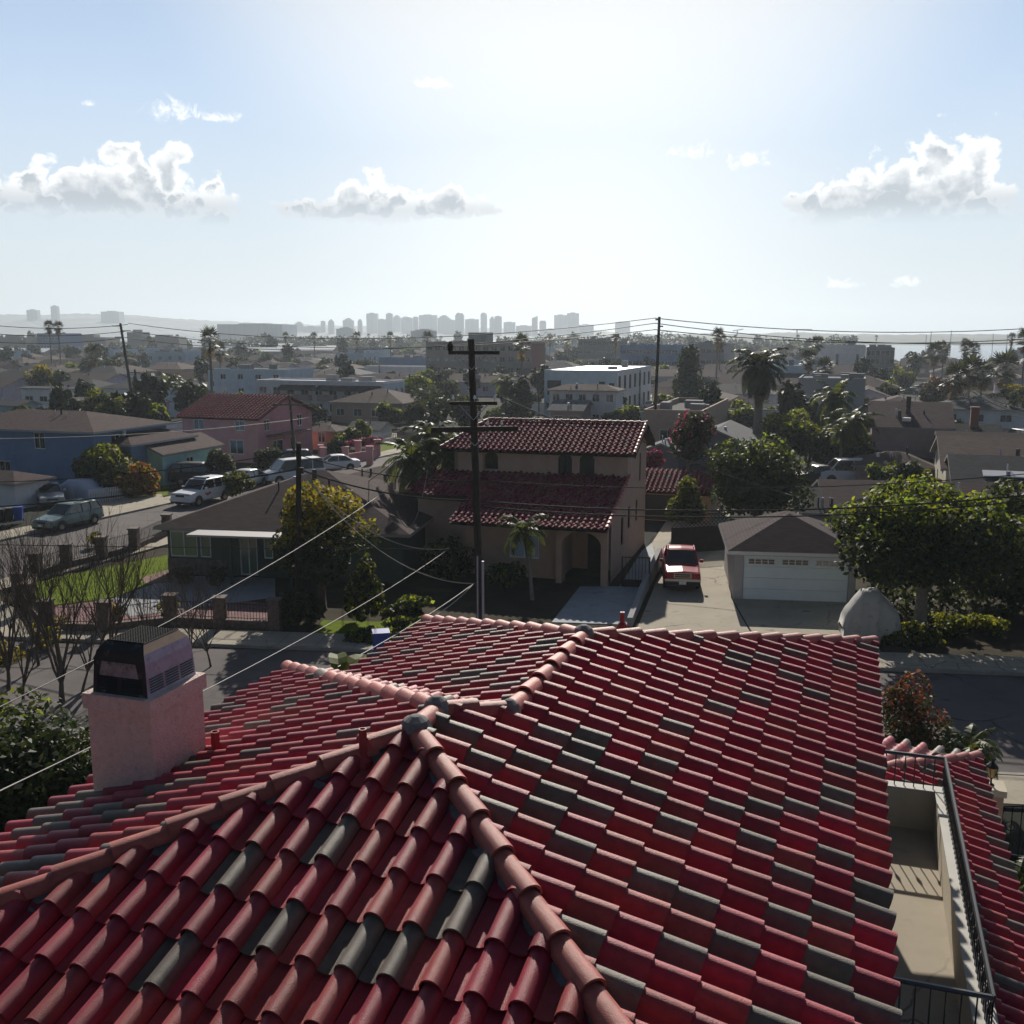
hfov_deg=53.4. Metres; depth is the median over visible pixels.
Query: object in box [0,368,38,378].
house
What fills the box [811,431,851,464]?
leafy tree
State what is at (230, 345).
house
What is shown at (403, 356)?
house
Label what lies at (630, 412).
tree
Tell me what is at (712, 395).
tree
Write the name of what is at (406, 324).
tower
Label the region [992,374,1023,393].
house
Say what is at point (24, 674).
bare tree
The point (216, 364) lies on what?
house
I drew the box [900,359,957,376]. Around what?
house
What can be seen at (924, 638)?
shrub
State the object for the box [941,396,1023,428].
house
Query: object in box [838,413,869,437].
tree
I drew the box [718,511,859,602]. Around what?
garage
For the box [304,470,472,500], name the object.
overhead cable
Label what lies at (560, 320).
tower
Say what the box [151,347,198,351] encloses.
house
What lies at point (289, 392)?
window
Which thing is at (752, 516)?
overhead cable
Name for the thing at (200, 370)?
tree
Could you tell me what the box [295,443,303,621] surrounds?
utility pole
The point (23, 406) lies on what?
tree
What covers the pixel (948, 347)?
tree
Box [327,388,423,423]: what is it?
house
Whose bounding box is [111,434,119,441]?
window
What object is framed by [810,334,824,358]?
fan palm
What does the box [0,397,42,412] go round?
house
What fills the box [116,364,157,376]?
house
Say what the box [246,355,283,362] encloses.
house
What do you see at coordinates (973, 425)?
house
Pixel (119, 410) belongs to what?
tree
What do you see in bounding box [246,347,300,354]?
house
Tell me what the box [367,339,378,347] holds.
tree
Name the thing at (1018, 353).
house
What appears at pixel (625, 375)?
apartment block
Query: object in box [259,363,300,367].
house
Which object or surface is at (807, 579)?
garage door
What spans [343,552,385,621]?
shrub
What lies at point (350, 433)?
shrub
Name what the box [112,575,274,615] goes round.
patio
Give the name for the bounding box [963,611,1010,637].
shrub
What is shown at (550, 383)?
window
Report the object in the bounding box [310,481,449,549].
overhead cable
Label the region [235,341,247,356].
tree
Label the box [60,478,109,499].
covered car
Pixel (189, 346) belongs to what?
tree
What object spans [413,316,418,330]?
tower
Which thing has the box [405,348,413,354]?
tree
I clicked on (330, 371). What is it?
house
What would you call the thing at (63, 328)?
overhead cable
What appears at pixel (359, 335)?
palm
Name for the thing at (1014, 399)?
round tree
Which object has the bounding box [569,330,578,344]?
tree
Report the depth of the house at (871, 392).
152.62 m
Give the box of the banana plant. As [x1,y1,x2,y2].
[324,652,366,670]
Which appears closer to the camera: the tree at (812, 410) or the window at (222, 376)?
the tree at (812, 410)
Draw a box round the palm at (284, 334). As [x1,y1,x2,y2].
[282,332,288,344]
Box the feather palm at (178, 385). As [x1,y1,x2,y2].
[168,377,196,394]
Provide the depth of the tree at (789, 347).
496.93 m
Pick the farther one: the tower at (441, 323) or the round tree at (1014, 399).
the tower at (441, 323)
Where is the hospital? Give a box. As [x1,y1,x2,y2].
[426,332,545,373]
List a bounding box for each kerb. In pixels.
[0,397,651,540]
[0,635,1023,675]
[1,726,1023,775]
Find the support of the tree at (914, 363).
on the ground at (652, 529)
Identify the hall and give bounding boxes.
[0,335,36,347]
[36,332,82,349]
[82,335,120,349]
[127,330,149,348]
[144,335,186,348]
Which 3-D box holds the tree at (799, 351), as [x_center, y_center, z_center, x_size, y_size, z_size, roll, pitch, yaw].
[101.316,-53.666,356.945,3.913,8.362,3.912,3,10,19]
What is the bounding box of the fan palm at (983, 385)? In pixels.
[972,360,998,395]
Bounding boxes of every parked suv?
[168,461,231,485]
[169,475,227,506]
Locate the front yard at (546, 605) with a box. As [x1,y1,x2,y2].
[0,545,1023,656]
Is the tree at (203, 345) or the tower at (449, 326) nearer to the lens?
the tree at (203, 345)
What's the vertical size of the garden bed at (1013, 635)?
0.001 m
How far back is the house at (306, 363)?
326.26 m
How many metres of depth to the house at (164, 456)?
85.16 m
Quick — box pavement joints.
[96,630,1017,670]
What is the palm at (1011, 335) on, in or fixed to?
on the ground at (652, 529)
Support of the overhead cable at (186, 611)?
attached to the utility pole at (298, 538)
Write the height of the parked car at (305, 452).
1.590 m
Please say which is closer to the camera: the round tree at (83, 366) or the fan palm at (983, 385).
the fan palm at (983, 385)
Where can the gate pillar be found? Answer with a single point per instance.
(999, 790)
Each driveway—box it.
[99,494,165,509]
[552,543,654,624]
[638,512,749,632]
[732,598,845,634]
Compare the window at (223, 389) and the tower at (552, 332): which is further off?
the tower at (552, 332)
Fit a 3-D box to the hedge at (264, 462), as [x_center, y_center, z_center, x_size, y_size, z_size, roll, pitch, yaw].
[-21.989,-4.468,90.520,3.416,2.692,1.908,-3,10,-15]
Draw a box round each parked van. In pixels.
[263,456,324,482]
[819,458,862,479]
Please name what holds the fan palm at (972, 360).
on the ground at (652, 529)
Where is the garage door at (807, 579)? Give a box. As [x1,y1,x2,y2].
[742,555,848,602]
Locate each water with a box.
[189,341,1023,365]
[630,332,1023,344]
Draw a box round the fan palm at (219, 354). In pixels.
[213,341,227,367]
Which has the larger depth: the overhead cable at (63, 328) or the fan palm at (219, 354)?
the fan palm at (219, 354)
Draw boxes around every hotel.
[818,343,865,372]
[866,344,894,378]
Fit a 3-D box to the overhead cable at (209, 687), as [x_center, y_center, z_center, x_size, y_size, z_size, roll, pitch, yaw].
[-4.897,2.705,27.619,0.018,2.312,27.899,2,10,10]
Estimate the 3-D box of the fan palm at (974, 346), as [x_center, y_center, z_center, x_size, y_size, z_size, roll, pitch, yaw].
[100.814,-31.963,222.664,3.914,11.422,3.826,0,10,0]
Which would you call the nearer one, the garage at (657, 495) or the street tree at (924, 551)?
the street tree at (924, 551)
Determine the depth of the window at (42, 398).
161.61 m
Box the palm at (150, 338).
[146,336,151,347]
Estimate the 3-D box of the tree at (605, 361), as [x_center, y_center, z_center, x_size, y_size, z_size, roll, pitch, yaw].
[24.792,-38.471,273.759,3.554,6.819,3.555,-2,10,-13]
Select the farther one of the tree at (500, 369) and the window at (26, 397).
the tree at (500, 369)
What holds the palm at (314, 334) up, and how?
on the ground at (652, 529)
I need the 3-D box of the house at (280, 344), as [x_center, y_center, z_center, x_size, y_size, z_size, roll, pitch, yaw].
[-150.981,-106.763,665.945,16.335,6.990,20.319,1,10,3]
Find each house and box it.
[0,348,55,355]
[0,361,22,369]
[0,364,75,372]
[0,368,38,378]
[0,377,34,399]
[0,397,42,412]
[0,407,174,484]
[0,470,56,508]
[0,611,1023,1023]
[6,357,40,363]
[11,350,30,358]
[17,385,97,408]
[31,353,43,357]
[35,356,67,360]
[37,359,97,367]
[48,363,79,371]
[49,379,114,390]
[65,373,133,383]
[67,397,172,415]
[68,354,110,358]
[75,365,141,378]
[99,379,207,416]
[105,357,141,366]
[108,347,137,357]
[110,428,197,476]
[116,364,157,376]
[144,346,184,351]
[144,432,224,485]
[146,349,200,366]
[147,362,195,379]
[150,362,193,366]
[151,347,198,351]
[153,469,433,586]
[175,393,317,462]
[190,343,202,348]
[203,361,263,380]
[208,369,214,390]
[212,355,243,360]
[214,363,312,394]
[224,343,247,346]
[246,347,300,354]
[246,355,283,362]
[256,374,404,415]
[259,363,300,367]
[261,360,281,362]
[274,343,295,346]
[292,357,319,361]
[296,360,319,367]
[297,346,326,349]
[301,347,337,355]
[311,353,335,357]
[312,362,364,369]
[312,422,347,449]
[313,369,360,377]
[315,374,391,378]
[318,356,334,359]
[321,367,374,374]
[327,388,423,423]
[334,466,409,483]
[336,350,381,363]
[347,420,395,436]
[348,346,389,356]
[364,365,425,373]
[371,373,428,379]
[378,355,425,365]
[392,355,425,356]
[392,421,448,441]
[400,350,425,354]
[406,417,655,585]
[449,373,519,395]
[506,369,534,387]
[545,347,553,358]
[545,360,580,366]
[546,382,625,422]
[547,399,593,421]
[554,348,564,352]
[555,343,576,348]
[643,397,727,446]
[646,436,686,469]
[651,366,703,369]
[651,369,677,382]
[651,376,705,400]
[689,392,738,408]
[690,420,758,464]
[697,370,745,383]
[704,364,748,369]
[704,384,778,402]
[718,372,809,401]
[734,353,738,361]
[766,355,828,374]
[771,360,823,374]
[774,351,796,358]
[791,486,848,524]
[798,372,865,412]
[811,479,1023,525]
[830,365,853,374]
[851,447,934,479]
[859,395,922,412]
[865,375,898,387]
[865,385,891,398]
[867,396,955,473]
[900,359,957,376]
[929,366,946,380]
[930,435,1023,481]
[933,431,1023,438]
[940,454,1023,482]
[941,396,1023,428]
[946,365,1021,388]
[955,406,1002,431]
[988,360,1022,365]
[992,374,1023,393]
[1007,347,1022,358]
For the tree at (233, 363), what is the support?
on the ground at (652, 529)
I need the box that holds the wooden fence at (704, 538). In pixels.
[671,512,732,551]
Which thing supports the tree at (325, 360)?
on the ground at (652, 529)
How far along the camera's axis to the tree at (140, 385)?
139.21 m
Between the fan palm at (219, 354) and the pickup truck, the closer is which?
the pickup truck
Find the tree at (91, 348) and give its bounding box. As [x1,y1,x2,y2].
[82,343,103,367]
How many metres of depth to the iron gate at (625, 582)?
49.79 m
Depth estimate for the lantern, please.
22.53 m
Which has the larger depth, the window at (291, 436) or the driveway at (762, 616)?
the window at (291, 436)
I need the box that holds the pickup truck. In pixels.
[660,544,702,588]
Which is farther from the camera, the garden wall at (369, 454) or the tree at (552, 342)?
the tree at (552, 342)
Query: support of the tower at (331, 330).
on the ground at (652, 529)
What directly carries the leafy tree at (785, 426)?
on the ground at (652, 529)
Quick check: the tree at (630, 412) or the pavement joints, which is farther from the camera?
the tree at (630, 412)
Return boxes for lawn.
[35,555,167,604]
[135,486,168,496]
[310,620,405,633]
[381,445,404,454]
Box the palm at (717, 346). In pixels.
[710,326,724,385]
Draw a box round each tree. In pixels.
[0,346,14,360]
[0,486,140,704]
[0,517,87,665]
[0,518,52,689]
[0,544,85,700]
[0,686,92,832]
[8,359,18,362]
[10,537,142,692]
[11,404,35,410]
[21,350,29,357]
[24,364,54,385]
[25,344,39,353]
[26,331,36,336]
[35,406,50,409]
[37,511,159,643]
[47,369,71,385]
[47,381,75,409]
[52,348,62,354]
[61,397,82,410]
[62,345,74,357]
[66,362,77,367]
[71,346,81,355]
[72,377,95,397]
[77,358,98,370]
[80,388,110,411]
[82,343,103,367]
[89,533,186,627]
[91,342,104,363]
[94,396,129,414]
[99,356,123,367]
[101,390,126,406]
[102,346,108,359]
[107,342,120,348]
[109,405,130,415]
[113,351,134,357]
[120,344,132,348]
[120,546,236,666]
[123,358,139,366]
[123,390,154,418]
[131,370,158,397]
[135,345,145,350]
[136,352,150,367]
[144,550,248,647]
[145,376,169,406]
[146,340,157,347]
[146,402,171,421]
[172,382,210,411]
[187,341,192,348]
[193,355,209,384]
[200,337,209,347]
[201,347,207,360]
[223,356,239,361]
[226,360,238,367]
[227,346,235,352]
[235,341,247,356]
[237,356,249,361]
[246,349,258,356]
[252,348,262,354]
[258,352,278,362]
[259,332,267,342]
[260,356,267,362]
[265,334,277,346]
[268,480,382,607]
[280,343,294,358]
[282,357,292,362]
[292,353,301,358]
[292,358,300,363]
[308,403,328,423]
[314,365,328,369]
[315,357,333,365]
[333,353,348,366]
[335,337,347,352]
[336,360,355,374]
[353,342,368,348]
[358,358,381,365]
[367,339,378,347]
[374,401,402,424]
[375,437,448,493]
[391,349,399,355]
[395,336,402,346]
[397,342,412,349]
[398,411,457,469]
[400,400,440,425]
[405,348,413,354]
[405,374,436,396]
[408,383,466,409]
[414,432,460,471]
[415,368,433,374]
[421,371,444,394]
[421,397,446,424]
[427,364,436,372]
[431,378,461,398]
[439,368,457,379]
[442,395,483,426]
[453,331,462,340]
[462,366,481,393]
[482,412,506,419]
[485,407,501,415]
[494,365,508,373]
[495,377,503,403]
[496,513,550,599]
[499,400,526,420]
[502,336,510,341]
[507,373,534,412]
[524,409,535,418]
[529,364,549,401]
[530,391,540,401]
[545,337,554,346]
[545,355,552,360]
[554,353,572,361]
[556,351,568,360]
[563,348,571,361]
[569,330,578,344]
[571,346,577,360]
[580,362,593,365]
[599,356,611,364]
[601,411,621,422]
[609,360,620,364]
[611,404,640,423]
[623,396,627,407]
[642,356,655,365]
[645,338,653,343]
[652,393,674,405]
[653,364,669,368]
[657,396,684,403]
[668,409,716,469]
[672,344,702,397]
[686,335,695,344]
[697,379,721,403]
[702,376,712,383]
[704,432,816,515]
[726,347,788,445]
[727,406,753,427]
[730,398,752,407]
[731,400,753,408]
[739,348,750,361]
[749,344,759,351]
[754,335,762,344]
[758,413,815,459]
[762,340,770,347]
[763,405,775,409]
[767,343,776,350]
[773,421,836,466]
[774,341,783,347]
[776,378,809,414]
[778,349,794,356]
[783,407,816,425]
[785,342,793,350]
[796,348,803,354]
[802,337,812,350]
[805,396,822,424]
[809,376,858,431]
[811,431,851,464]
[817,410,830,427]
[820,416,862,457]
[821,474,1023,630]
[830,403,884,445]
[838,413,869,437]
[847,334,857,344]
[853,356,871,375]
[867,365,879,375]
[875,367,889,380]
[875,382,900,395]
[886,380,900,391]
[890,366,916,389]
[902,351,920,358]
[905,354,921,371]
[906,354,921,379]
[917,375,951,401]
[918,356,926,362]
[921,349,933,357]
[939,340,950,358]
[954,418,968,423]
[966,477,1023,612]
[986,383,1023,396]
[987,346,1023,390]
[1000,389,1023,408]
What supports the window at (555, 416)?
in the house at (568, 409)
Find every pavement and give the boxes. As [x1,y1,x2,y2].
[0,395,651,538]
[0,536,1023,670]
[0,728,1023,808]
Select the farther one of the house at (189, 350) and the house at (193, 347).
the house at (193, 347)
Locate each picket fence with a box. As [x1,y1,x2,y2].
[9,513,281,631]
[88,485,131,501]
[371,433,396,440]
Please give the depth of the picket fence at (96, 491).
76.01 m
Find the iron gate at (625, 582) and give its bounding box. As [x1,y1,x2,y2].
[621,556,650,586]
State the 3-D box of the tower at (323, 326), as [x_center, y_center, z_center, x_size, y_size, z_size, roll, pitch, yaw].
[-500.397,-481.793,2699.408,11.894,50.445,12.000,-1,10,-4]
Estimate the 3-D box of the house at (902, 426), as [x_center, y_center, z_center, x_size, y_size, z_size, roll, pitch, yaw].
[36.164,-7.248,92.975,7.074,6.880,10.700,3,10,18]
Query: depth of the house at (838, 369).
245.22 m
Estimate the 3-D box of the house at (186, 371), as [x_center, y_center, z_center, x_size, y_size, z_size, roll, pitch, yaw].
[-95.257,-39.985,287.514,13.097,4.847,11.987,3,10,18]
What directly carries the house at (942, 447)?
on the ground at (652, 529)
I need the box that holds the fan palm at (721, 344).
[713,333,726,369]
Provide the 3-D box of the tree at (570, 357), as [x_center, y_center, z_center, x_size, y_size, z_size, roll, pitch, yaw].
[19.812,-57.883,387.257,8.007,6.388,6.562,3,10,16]
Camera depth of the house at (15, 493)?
72.70 m
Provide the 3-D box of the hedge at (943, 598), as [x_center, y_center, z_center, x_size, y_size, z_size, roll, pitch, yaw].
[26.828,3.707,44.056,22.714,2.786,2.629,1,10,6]
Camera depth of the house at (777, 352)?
482.28 m
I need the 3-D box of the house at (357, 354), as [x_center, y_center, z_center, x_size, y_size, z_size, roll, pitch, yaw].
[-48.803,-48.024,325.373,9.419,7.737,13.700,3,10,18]
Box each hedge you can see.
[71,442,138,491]
[111,461,160,497]
[222,470,256,496]
[247,446,283,470]
[346,436,382,446]
[866,567,1023,616]
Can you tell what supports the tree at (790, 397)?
on the ground at (652, 529)
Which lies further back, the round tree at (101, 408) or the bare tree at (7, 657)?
the round tree at (101, 408)
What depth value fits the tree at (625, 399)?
150.47 m
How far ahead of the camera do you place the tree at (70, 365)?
273.44 m
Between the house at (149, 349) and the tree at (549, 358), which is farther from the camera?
the house at (149, 349)
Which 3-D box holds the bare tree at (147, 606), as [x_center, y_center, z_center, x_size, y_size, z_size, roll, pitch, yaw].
[-13.350,3.294,36.599,3.398,5.593,3.004,-4,11,-23]
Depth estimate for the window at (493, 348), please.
241.54 m
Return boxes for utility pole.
[112,323,132,390]
[273,398,305,456]
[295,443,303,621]
[431,339,517,619]
[538,384,539,415]
[639,370,640,407]
[654,317,662,408]
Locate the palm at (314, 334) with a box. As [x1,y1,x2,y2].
[310,332,317,357]
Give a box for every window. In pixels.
[0,461,10,470]
[25,396,32,399]
[33,432,44,448]
[39,396,47,401]
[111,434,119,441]
[170,531,197,556]
[187,456,193,460]
[193,419,203,428]
[200,537,210,556]
[220,374,225,378]
[221,387,225,392]
[229,440,243,453]
[235,420,244,430]
[237,374,242,379]
[239,538,257,574]
[255,374,260,379]
[259,386,266,393]
[264,419,269,430]
[264,539,272,558]
[271,439,283,451]
[273,387,279,393]
[287,390,293,394]
[291,436,295,448]
[297,414,301,425]
[318,433,324,442]
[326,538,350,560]
[329,391,336,394]
[336,408,343,415]
[353,408,361,415]
[371,409,376,416]
[482,386,488,391]
[484,453,497,468]
[491,346,496,350]
[491,357,496,361]
[510,533,538,558]
[547,380,560,394]
[552,393,559,400]
[554,415,562,418]
[558,455,571,474]
[566,394,572,399]
[569,416,577,421]
[579,394,585,399]
[580,456,594,475]
[592,394,599,401]
[592,414,598,419]
[606,394,612,401]
[618,376,620,387]
[621,517,622,544]
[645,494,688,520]
[659,429,670,440]
[835,354,838,364]
[979,414,983,421]
[1000,415,1011,422]
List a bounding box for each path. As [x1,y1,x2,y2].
[140,570,170,583]
[652,521,667,551]
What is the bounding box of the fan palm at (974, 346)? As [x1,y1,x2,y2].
[965,342,980,391]
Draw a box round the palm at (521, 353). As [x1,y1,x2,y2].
[512,332,529,380]
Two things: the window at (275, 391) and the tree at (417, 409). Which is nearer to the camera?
the tree at (417, 409)
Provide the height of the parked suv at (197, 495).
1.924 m
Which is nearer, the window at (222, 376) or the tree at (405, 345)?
the window at (222, 376)
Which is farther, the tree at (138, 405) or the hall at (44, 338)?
the hall at (44, 338)
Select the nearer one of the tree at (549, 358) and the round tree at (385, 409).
the round tree at (385, 409)
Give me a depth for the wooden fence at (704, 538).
57.85 m
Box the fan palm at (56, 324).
[51,319,63,364]
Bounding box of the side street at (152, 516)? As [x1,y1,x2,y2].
[0,398,651,578]
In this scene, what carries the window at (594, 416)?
in the house at (604, 398)
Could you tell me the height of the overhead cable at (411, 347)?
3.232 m
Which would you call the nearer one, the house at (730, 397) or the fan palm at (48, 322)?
the house at (730, 397)
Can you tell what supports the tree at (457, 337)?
on the ground at (652, 529)
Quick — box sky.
[0,0,1023,334]
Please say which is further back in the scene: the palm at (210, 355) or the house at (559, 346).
the house at (559, 346)
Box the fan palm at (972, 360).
[951,352,990,396]
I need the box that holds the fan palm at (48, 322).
[43,319,53,363]
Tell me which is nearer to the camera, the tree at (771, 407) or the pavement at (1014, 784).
the pavement at (1014, 784)
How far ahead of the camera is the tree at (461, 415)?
128.68 m
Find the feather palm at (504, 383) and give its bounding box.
[488,372,518,404]
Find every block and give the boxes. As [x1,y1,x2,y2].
[217,323,296,342]
[336,327,354,337]
[411,329,436,344]
[544,361,650,415]
[578,336,627,365]
[620,342,687,365]
[688,341,734,364]
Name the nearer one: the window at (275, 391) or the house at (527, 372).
the window at (275, 391)
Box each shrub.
[0,640,26,665]
[32,615,67,627]
[34,625,62,646]
[85,531,100,544]
[112,604,122,617]
[156,602,179,616]
[165,567,194,583]
[205,565,226,586]
[206,448,235,472]
[278,587,326,625]
[323,436,347,454]
[335,426,361,450]
[342,625,398,644]
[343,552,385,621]
[352,419,372,437]
[380,593,434,617]
[380,615,453,631]
[418,536,482,580]
[484,560,527,591]
[646,448,665,468]
[664,475,707,523]
[843,433,882,457]
[866,460,899,479]
[880,669,954,750]
[881,622,916,646]
[888,459,923,480]
[904,619,945,648]
[905,469,940,480]
[927,610,972,637]
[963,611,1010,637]
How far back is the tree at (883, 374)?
200.52 m
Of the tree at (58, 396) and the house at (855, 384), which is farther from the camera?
the house at (855, 384)
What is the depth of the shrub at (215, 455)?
85.25 m
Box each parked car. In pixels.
[31,498,103,531]
[35,481,65,506]
[234,468,266,489]
[278,449,312,458]
[323,454,360,469]
[643,401,651,408]
[796,464,831,483]
[900,387,922,394]
[914,383,934,387]
[1005,428,1023,432]
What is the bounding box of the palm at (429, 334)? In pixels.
[421,331,433,342]
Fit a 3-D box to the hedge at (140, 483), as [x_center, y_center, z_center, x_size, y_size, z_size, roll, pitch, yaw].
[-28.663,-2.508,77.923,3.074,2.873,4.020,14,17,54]
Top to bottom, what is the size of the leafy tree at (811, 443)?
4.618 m
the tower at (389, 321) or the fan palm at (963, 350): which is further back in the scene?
the tower at (389, 321)
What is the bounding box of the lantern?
[986,759,998,785]
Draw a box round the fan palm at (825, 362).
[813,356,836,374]
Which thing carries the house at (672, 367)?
on the ground at (652, 529)
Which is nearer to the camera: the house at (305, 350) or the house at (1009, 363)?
the house at (1009, 363)
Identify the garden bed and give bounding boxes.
[54,600,267,626]
[885,610,1023,645]
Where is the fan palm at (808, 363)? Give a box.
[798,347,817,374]
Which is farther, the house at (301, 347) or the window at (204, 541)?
the house at (301, 347)
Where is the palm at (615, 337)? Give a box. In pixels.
[611,334,619,361]
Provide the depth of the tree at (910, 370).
291.49 m
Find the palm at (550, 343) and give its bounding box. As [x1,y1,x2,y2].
[547,334,552,355]
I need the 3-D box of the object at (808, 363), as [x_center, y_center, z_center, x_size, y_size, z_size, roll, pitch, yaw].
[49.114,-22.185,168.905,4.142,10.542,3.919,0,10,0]
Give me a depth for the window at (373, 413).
143.32 m
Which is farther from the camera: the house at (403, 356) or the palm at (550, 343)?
the house at (403, 356)
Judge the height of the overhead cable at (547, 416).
5.352 m
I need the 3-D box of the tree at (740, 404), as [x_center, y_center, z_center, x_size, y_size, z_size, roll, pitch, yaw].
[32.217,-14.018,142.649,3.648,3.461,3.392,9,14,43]
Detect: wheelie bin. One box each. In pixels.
[0,508,6,522]
[2,507,13,521]
[12,506,24,520]
[372,628,389,652]
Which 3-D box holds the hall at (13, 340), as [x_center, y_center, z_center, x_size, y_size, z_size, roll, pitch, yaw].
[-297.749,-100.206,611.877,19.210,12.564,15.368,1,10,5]
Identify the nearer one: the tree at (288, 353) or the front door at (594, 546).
the front door at (594, 546)
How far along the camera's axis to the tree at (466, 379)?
201.26 m
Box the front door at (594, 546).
[587,533,600,569]
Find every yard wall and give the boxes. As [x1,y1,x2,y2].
[166,421,182,431]
[508,402,543,414]
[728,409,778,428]
[730,402,777,409]
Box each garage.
[645,467,720,522]
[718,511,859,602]
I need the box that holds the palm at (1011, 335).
[1007,333,1016,347]
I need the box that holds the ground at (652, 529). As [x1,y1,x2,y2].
[0,341,1023,855]
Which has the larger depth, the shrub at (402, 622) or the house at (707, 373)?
the house at (707, 373)
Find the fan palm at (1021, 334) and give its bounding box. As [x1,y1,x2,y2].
[1014,327,1023,385]
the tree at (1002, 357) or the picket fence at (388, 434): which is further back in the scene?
the tree at (1002, 357)
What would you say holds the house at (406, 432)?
on the ground at (652, 529)
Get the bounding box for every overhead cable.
[0,331,124,335]
[0,337,127,343]
[0,416,317,438]
[0,469,295,506]
[0,490,386,706]
[0,549,447,790]
[1,544,460,549]
[3,324,127,328]
[4,451,295,481]
[128,318,654,338]
[128,323,654,349]
[130,329,654,347]
[182,414,409,428]
[300,455,471,481]
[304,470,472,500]
[306,477,472,583]
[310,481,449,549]
[338,584,472,666]
[369,423,430,480]
[378,424,438,437]
[397,470,427,527]
[436,583,473,614]
[480,474,1023,488]
[480,495,1023,511]
[480,500,1023,517]
[501,397,599,435]
[643,441,792,495]
[655,318,1023,332]
[655,323,1023,343]
[655,329,1022,342]
[973,388,1022,408]
[973,392,1023,413]
[973,396,1023,418]
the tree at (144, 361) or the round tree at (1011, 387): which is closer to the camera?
the round tree at (1011, 387)
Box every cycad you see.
[934,723,1003,779]
[1013,856,1023,902]
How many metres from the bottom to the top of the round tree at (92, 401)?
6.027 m
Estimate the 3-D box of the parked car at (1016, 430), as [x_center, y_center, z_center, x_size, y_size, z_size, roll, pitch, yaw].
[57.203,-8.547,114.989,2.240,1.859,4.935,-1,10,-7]
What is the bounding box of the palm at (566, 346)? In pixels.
[563,338,570,356]
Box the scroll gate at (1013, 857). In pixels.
[1002,805,1023,877]
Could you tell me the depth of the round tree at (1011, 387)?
148.47 m
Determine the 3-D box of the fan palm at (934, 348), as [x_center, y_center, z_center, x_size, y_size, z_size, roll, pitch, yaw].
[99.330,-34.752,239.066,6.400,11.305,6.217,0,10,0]
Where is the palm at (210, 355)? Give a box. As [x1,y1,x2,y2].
[200,325,219,393]
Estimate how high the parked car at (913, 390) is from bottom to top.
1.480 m
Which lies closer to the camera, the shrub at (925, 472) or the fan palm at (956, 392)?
the shrub at (925, 472)
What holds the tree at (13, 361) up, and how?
on the ground at (652, 529)
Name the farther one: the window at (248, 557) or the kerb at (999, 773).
the window at (248, 557)
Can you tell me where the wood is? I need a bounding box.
[121,331,856,349]
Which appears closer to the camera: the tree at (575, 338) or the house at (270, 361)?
the house at (270, 361)
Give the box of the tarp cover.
[838,587,901,639]
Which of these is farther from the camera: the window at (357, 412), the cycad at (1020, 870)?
the window at (357, 412)
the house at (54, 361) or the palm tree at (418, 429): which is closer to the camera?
the palm tree at (418, 429)
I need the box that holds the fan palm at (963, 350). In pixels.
[959,340,971,356]
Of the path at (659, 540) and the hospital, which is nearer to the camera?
the path at (659, 540)
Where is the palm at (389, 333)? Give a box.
[387,331,393,356]
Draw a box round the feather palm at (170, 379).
[157,372,185,385]
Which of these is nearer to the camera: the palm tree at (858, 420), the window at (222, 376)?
the palm tree at (858, 420)
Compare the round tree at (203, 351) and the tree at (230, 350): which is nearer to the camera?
the round tree at (203, 351)
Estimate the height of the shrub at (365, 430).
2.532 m
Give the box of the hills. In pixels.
[0,313,632,340]
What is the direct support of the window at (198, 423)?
in the house at (208, 411)
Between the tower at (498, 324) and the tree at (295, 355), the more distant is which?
the tower at (498, 324)
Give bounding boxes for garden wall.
[317,439,380,464]
[627,548,661,626]
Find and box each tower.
[26,309,40,320]
[50,305,59,320]
[101,311,124,322]
[294,322,303,331]
[302,326,320,332]
[321,321,325,331]
[328,319,334,333]
[343,318,353,328]
[358,319,362,334]
[366,313,378,332]
[378,319,385,334]
[386,313,392,334]
[393,315,400,331]
[401,316,412,332]
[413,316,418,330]
[419,314,437,332]
[438,315,449,332]
[445,319,454,333]
[455,312,463,334]
[465,319,478,333]
[480,312,486,331]
[489,316,494,334]
[495,316,501,335]
[503,322,514,333]
[516,325,531,334]
[532,316,537,335]
[539,320,545,335]
[546,328,554,335]
[554,314,566,333]
[567,312,578,333]
[578,324,593,336]
[615,321,629,335]
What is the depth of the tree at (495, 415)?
128.78 m
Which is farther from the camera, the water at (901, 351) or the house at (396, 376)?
the water at (901, 351)
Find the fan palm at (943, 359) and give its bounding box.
[937,346,949,378]
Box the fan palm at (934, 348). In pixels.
[924,340,946,380]
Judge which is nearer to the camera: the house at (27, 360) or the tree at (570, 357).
the house at (27, 360)
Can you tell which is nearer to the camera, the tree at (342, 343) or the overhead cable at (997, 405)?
the overhead cable at (997, 405)
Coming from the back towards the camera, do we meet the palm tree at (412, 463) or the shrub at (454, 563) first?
the palm tree at (412, 463)
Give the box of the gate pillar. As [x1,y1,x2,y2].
[991,780,1006,823]
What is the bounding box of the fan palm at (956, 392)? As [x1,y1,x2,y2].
[938,359,973,399]
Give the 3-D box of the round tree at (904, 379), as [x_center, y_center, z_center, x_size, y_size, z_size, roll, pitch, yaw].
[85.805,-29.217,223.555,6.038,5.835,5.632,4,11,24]
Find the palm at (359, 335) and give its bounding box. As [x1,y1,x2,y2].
[352,331,362,348]
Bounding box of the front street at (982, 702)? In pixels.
[0,639,1023,772]
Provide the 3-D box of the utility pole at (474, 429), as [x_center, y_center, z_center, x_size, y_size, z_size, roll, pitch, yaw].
[-1.454,-0.571,39.984,3.362,12.258,0.518,-1,10,-7]
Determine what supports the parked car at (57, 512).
on the side street at (152, 516)
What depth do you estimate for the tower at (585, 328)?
2532.28 m

